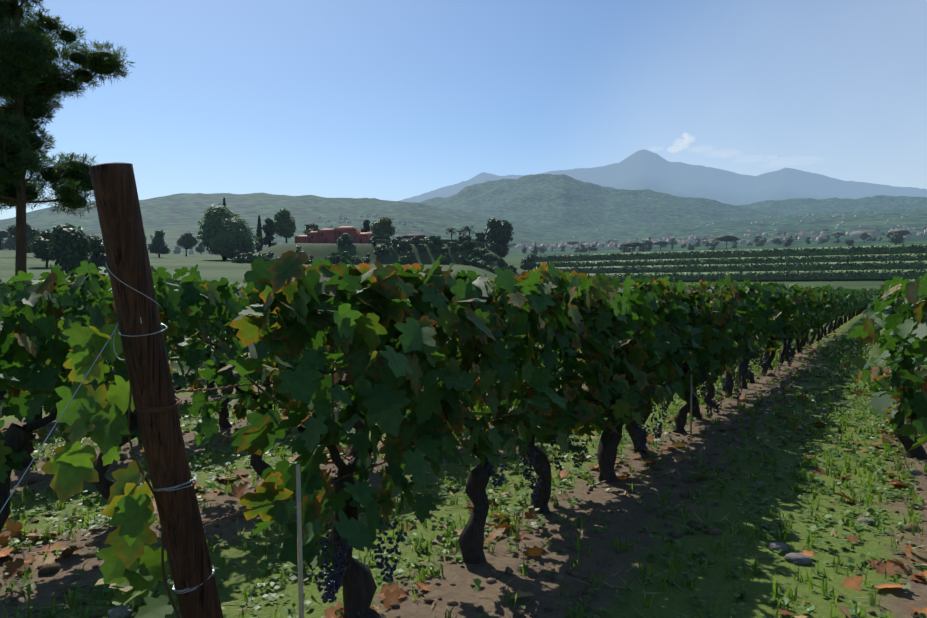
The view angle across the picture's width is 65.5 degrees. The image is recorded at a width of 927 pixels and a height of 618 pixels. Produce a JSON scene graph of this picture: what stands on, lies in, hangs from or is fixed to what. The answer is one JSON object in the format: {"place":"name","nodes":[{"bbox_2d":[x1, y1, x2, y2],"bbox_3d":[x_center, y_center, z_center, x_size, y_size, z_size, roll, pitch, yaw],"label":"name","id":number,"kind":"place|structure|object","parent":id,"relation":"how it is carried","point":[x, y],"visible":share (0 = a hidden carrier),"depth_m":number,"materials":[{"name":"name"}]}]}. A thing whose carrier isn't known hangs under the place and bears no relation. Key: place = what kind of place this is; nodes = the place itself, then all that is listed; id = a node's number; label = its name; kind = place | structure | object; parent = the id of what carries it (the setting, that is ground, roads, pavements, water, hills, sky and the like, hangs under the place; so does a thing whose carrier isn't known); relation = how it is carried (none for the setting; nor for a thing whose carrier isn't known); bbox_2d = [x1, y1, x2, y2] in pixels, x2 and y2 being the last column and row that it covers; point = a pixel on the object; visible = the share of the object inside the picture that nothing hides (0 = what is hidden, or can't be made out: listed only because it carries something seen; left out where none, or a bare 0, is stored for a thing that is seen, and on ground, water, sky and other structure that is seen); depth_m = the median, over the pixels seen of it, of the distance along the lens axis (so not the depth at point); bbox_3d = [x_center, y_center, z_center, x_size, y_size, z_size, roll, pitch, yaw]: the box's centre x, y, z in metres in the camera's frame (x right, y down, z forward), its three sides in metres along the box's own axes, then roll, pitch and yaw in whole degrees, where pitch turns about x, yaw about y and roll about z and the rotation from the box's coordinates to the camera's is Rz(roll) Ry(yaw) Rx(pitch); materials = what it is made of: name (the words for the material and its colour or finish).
{"place":"outdoors","nodes":[
{"label":"outdoors","id":0,"kind":"place"},
{"bbox_2d":[255,243,519,275],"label":"hill","id":1,"kind":"structure","parent":0,"point":[320,251],"depth_m":226.22,"materials":[{"name":"green plant"}]},
{"bbox_2d":[295,229,412,243],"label":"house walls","id":2,"kind":"structure","parent":1,"relation":"on","point":[331,236],"depth_m":252.12,"materials":[{"name":"paint"}]},
{"bbox_2d":[295,226,371,237],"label":"house roofs","id":3,"kind":"structure","parent":2,"relation":"on","point":[359,233],"depth_m":254.10,"materials":[{"name":"brown tile"}]},
{"bbox_2d":[311,231,361,242],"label":"house windows","id":4,"kind":"structure","parent":2,"relation":"in","point":[360,239],"depth_m":252.08,"materials":[{"name":"black glass"}]},
{"bbox_2d":[402,234,427,238],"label":"building","id":5,"kind":"structure","parent":1,"relation":"on","point":[410,236],"depth_m":253.64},
{"bbox_2d":[368,239,484,248],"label":"hedges","id":6,"kind":"object","parent":1,"relation":"on","point":[480,244],"visible":0.38,"depth_m":244.14,"materials":[{"name":"green plant"}]},
{"bbox_2d":[0,312,926,617],"bbox_3d":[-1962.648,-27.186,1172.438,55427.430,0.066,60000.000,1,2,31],"label":"ground","id":7,"kind":"structure","parent":0,"point":[674,602],"depth_m":4.82,"materials":[{"name":"brown soil"}]},
{"bbox_2d":[41,309,179,617],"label":"leaves","id":8,"kind":"object","parent":7,"relation":"on","point":[131,568],"depth_m":2.42,"materials":[{"name":"green plant"}]},
{"bbox_2d":[89,162,222,617],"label":"end post","id":9,"kind":"object","parent":7,"relation":"on","point":[128,264],"visible":0.98,"depth_m":2.41,"materials":[{"name":"brown wood"}]},
{"bbox_2d":[0,263,214,593],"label":"steel wires","id":10,"kind":"object","parent":9,"relation":"attached to","point":[168,489],"visible":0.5,"depth_m":2.38,"materials":[{"name":"grey metal"}]},
{"bbox_2d":[0,308,926,523],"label":"trellis wires","id":11,"kind":"object","parent":9,"relation":"attached to","point":[150,410],"visible":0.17,"depth_m":2.85,"materials":[{"name":"grey metal"}]},
{"bbox_2d":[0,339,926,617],"bbox_3d":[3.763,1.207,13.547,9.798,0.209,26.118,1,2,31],"label":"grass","id":12,"kind":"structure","parent":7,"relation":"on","point":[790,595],"depth_m":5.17,"materials":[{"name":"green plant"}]},
{"bbox_2d":[0,305,926,617],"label":"vine trunks","id":13,"kind":"object","parent":7,"relation":"on","point":[358,583],"visible":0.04,"depth_m":4.89,"materials":[{"name":"brown wood"}]},
{"bbox_2d":[36,294,904,424],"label":"vine shoots","id":14,"kind":"object","parent":13,"relation":"attached to","point":[246,376],"visible":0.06,"depth_m":4.45,"materials":[{"name":"plant"}]},
{"bbox_2d":[205,250,754,578],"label":"leaves","id":15,"kind":"object","parent":13,"relation":"attached to","point":[435,315],"visible":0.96,"depth_m":3.66,"materials":[{"name":"green plant"}]},
{"bbox_2d":[194,278,908,372],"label":"leaves","id":16,"kind":"object","parent":13,"relation":"attached to","point":[811,304],"visible":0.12,"depth_m":13.84,"materials":[{"name":"green plant"}]},
{"bbox_2d":[0,261,926,483],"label":"leaves","id":17,"kind":"object","parent":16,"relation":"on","point":[901,347],"visible":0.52,"depth_m":5.22,"materials":[{"name":"green plant"}]},
{"bbox_2d":[314,342,796,602],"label":"grapes","id":18,"kind":"object","parent":13,"relation":"hanging from","point":[333,583],"visible":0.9,"depth_m":4.61,"materials":[{"name":"purple food"}]},
{"bbox_2d":[327,344,790,554],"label":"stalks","id":19,"kind":"object","parent":13,"relation":"attached to","point":[333,531],"visible":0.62,"depth_m":4.62,"materials":[{"name":"plant"}]},
{"bbox_2d":[0,330,926,617],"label":"weeds","id":20,"kind":"object","parent":7,"relation":"on","point":[392,594],"visible":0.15,"depth_m":4.59,"materials":[{"name":"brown plant"}]},
{"bbox_2d":[0,367,926,617],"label":"clods","id":21,"kind":"object","parent":7,"relation":"on","point":[45,569],"visible":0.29,"depth_m":4.78,"materials":[{"name":"brown soil"}]},
{"bbox_2d":[0,332,926,617],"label":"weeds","id":22,"kind":"object","parent":7,"relation":"on","point":[570,502],"visible":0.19,"depth_m":5.37,"materials":[{"name":"green plant"}]},
{"bbox_2d":[1,344,926,617],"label":"fallen leaves","id":23,"kind":"object","parent":7,"relation":"on","point":[567,512],"visible":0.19,"depth_m":5.28,"materials":[{"name":"brown plant"}]},
{"bbox_2d":[107,468,920,617],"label":"stones","id":24,"kind":"object","parent":7,"relation":"on","point":[798,558],"visible":0.73,"depth_m":4.30,"materials":[{"name":"grey stone"}]},
{"bbox_2d":[296,341,808,617],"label":"stakes","id":25,"kind":"object","parent":7,"relation":"on","point":[300,554],"visible":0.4,"depth_m":2.64,"materials":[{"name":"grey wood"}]},
{"bbox_2d":[0,149,926,311],"bbox_3d":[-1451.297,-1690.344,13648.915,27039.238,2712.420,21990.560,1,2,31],"label":"terrain","id":26,"kind":"structure","parent":0,"point":[644,190],"depth_m":3566.83,"materials":[{"name":"green plant"}]},
{"bbox_2d":[0,0,135,283],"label":"pine","id":27,"kind":"object","parent":26,"relation":"on","point":[27,151],"depth_m":25.50,"materials":[{"name":"green plant"}]},
{"bbox_2d":[0,1,119,208],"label":"tree foliage","id":28,"kind":"object","parent":27,"relation":"attached to","point":[5,172],"visible":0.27,"depth_m":25.67,"materials":[{"name":"green plant"}]},
{"bbox_2d":[189,211,926,253],"bbox_3d":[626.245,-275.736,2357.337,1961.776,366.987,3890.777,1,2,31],"label":"town walls","id":29,"kind":"structure","parent":26,"relation":"on","point":[858,234],"depth_m":1932.48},
{"bbox_2d":[274,210,926,246],"bbox_3d":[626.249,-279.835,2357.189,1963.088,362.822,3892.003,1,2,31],"label":"town roofs","id":30,"kind":"structure","parent":29,"relation":"on","point":[802,232],"depth_m":1910.48,"materials":[{"name":"brown tile"}]},
{"bbox_2d":[532,244,926,280],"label":"vine rows","id":31,"kind":"object","parent":26,"relation":"on","point":[879,270],"visible":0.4,"depth_m":269.80,"materials":[{"name":"green plant"}]},
{"bbox_2d":[0,197,926,276],"bbox_3d":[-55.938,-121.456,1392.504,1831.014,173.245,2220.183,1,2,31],"label":"tree","id":32,"kind":"object","parent":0,"point":[98,240],"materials":[{"name":"green plant"}]},
{"bbox_2d":[444,226,477,236],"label":"palm leaflets","id":33,"kind":"object","parent":32,"relation":"on","point":[463,230],"visible":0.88,"depth_m":261.79,"materials":[{"name":"green plant"}]},
{"bbox_2d":[0,0,926,219],"label":"sky","id":34,"kind":"structure","parent":0,"point":[390,100],"materials":[{"name":"blue"}]},
{"bbox_2d":[672,134,688,150],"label":"smoke plume","id":35,"kind":"object","parent":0,"point":[686,136],"visible":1,"depth_m":13622.81,"materials":[{"name":"white"}]},
{"bbox_2d":[534,246,926,280],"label":"terrace faces","id":36,"kind":"object","parent":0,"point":[877,275],"visible":0.46,"depth_m":253.65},
{"bbox_2d":[776,284,880,323],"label":"leaves","id":37,"kind":"object","parent":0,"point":[847,301],"visible":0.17,"depth_m":34.50,"materials":[{"name":"green plant"}]}
]}

